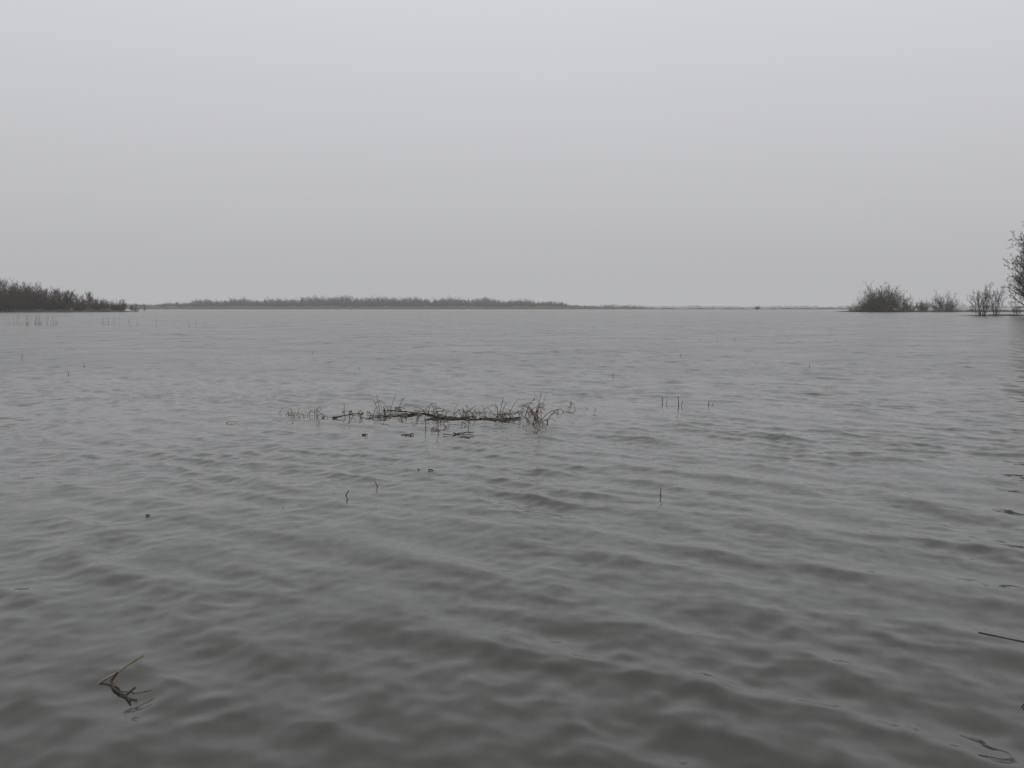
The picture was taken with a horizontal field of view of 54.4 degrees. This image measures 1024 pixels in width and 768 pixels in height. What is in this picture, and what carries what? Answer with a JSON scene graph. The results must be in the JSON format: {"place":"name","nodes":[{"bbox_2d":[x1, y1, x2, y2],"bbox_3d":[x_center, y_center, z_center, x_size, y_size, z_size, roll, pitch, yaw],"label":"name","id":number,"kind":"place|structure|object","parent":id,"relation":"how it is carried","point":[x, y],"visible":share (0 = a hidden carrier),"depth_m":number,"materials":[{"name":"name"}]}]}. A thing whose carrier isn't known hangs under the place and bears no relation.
{"place":"outdoors","nodes":[
{"label":"outdoors","id":0,"kind":"place"},
{"bbox_2d":[0,309,133,311],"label":"grassy bank","id":1,"kind":"structure","parent":0,"point":[63,310],"depth_m":394.72,"materials":[{"name":"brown plant"}]},
{"bbox_2d":[0,285,11,310],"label":"budding thicket","id":2,"kind":"object","parent":1,"relation":"on","point":[2,299],"visible":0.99,"depth_m":393.00,"materials":[{"name":"plant"}]},
{"bbox_2d":[0,277,145,311],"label":"willow thicket","id":3,"kind":"object","parent":1,"relation":"on","point":[29,299],"visible":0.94,"depth_m":400.83,"materials":[{"name":"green plant"}]},
{"bbox_2d":[27,306,645,308],"bbox_3d":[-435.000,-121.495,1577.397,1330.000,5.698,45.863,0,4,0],"label":"distant bank","id":4,"kind":"structure","parent":0,"point":[330,307],"depth_m":1568.42,"materials":[{"name":"grey soil"}]},
{"bbox_2d":[98,293,593,306],"bbox_3d":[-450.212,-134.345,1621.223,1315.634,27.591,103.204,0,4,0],"label":"distant tree belt","id":5,"kind":"object","parent":4,"relation":"on","point":[368,302],"visible":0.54,"depth_m":1593.02,"materials":[{"name":"plant"}]},
{"bbox_2d":[0,308,1023,767],"bbox_3d":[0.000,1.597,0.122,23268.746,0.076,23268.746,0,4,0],"label":"water","id":6,"kind":"structure","parent":0,"point":[812,556],"depth_m":6.90,"materials":[{"name":"grey liquid"}]},
{"bbox_2d":[13,314,137,325],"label":"reed bed","id":7,"kind":"object","parent":6,"relation":"in","point":[55,322],"visible":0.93,"depth_m":95.37,"materials":[{"name":"plant"}]},
{"bbox_2d":[97,655,143,701],"bbox_3d":[-1.672,1.261,4.163,0.238,0.147,0.281,-1,5,-17],"label":"broken reed","id":8,"kind":"object","parent":6,"relation":"on","point":[114,675],"visible":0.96,"depth_m":4.27,"materials":[{"name":"plant"}]},
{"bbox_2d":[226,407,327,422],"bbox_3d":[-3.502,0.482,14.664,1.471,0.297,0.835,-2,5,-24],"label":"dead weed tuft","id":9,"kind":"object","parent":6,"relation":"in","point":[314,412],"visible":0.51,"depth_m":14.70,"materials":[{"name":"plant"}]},
{"bbox_2d":[332,394,595,436],"bbox_3d":[-0.654,0.405,14.209,3.989,0.641,3.601,0,4,0],"label":"reed debris","id":10,"kind":"object","parent":6,"relation":"in","point":[465,417],"visible":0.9,"depth_m":14.52,"materials":[{"name":"plant"}]},
{"bbox_2d":[149,308,961,308],"bbox_3d":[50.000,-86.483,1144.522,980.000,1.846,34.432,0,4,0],"label":"reed bank","id":11,"kind":"structure","parent":6,"relation":"in","point":[511,308],"depth_m":1141.26,"materials":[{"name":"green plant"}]},
{"bbox_2d":[967,282,995,315],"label":"bare shrub","id":12,"kind":"object","parent":6,"relation":"in","point":[986,301],"visible":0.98,"depth_m":199.28,"materials":[{"name":"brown plant"}]},
{"bbox_2d":[978,632,1023,641],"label":"stick","id":13,"kind":"object","parent":6,"relation":"on","point":[1001,637],"visible":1,"depth_m":4.83,"materials":[{"name":"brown wood"}]},
{"bbox_2d":[1001,230,1023,307],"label":"bare tree","id":14,"kind":"object","parent":6,"relation":"in","point":[1019,285],"visible":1,"depth_m":200.01,"materials":[{"name":"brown plant"}]},
{"bbox_2d":[1010,300,1022,315],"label":"bare shrub","id":15,"kind":"object","parent":6,"relation":"in","point":[1016,311],"visible":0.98,"depth_m":200.41,"materials":[{"name":"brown plant"}]},
{"bbox_2d":[0,0,1023,306],"label":"sky","id":16,"kind":"structure","parent":0,"point":[679,153],"materials":[{"name":"grey"}]},
{"bbox_2d":[635,306,1023,307],"bbox_3d":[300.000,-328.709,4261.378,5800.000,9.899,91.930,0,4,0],"label":"shore","id":17,"kind":"structure","parent":0,"point":[784,307],"depth_m":4240.17,"materials":[{"name":"grey soil"}]},
{"bbox_2d":[178,303,1023,307],"bbox_3d":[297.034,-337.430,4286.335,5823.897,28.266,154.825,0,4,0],"label":"woodland","id":18,"kind":"object","parent":17,"relation":"on","point":[616,305],"visible":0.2,"depth_m":4250.30,"materials":[{"name":"grey plant"}]},
{"bbox_2d":[837,310,1023,311],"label":"grassy bank","id":19,"kind":"structure","parent":0,"point":[943,311],"depth_m":399.70,"materials":[{"name":"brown plant"}]},
{"bbox_2d":[846,282,931,311],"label":"willow thicket","id":20,"kind":"object","parent":19,"relation":"on","point":[885,302],"visible":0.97,"depth_m":395.35,"materials":[{"name":"plant"}]},
{"bbox_2d":[914,289,974,310],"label":"willow thicket","id":21,"kind":"object","parent":19,"relation":"on","point":[941,303],"visible":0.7,"depth_m":400.20,"materials":[{"name":"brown plant"}]},
{"bbox_2d":[962,314,1023,315],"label":"grassy bank","id":22,"kind":"structure","parent":0,"point":[995,315],"depth_m":202.27,"materials":[{"name":"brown plant"}]},
{"bbox_2d":[988,288,1007,314],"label":"bare shrub","id":23,"kind":"object","parent":22,"relation":"on","point":[996,312],"visible":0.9,"depth_m":202.15,"materials":[{"name":"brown plant"}]}
]}

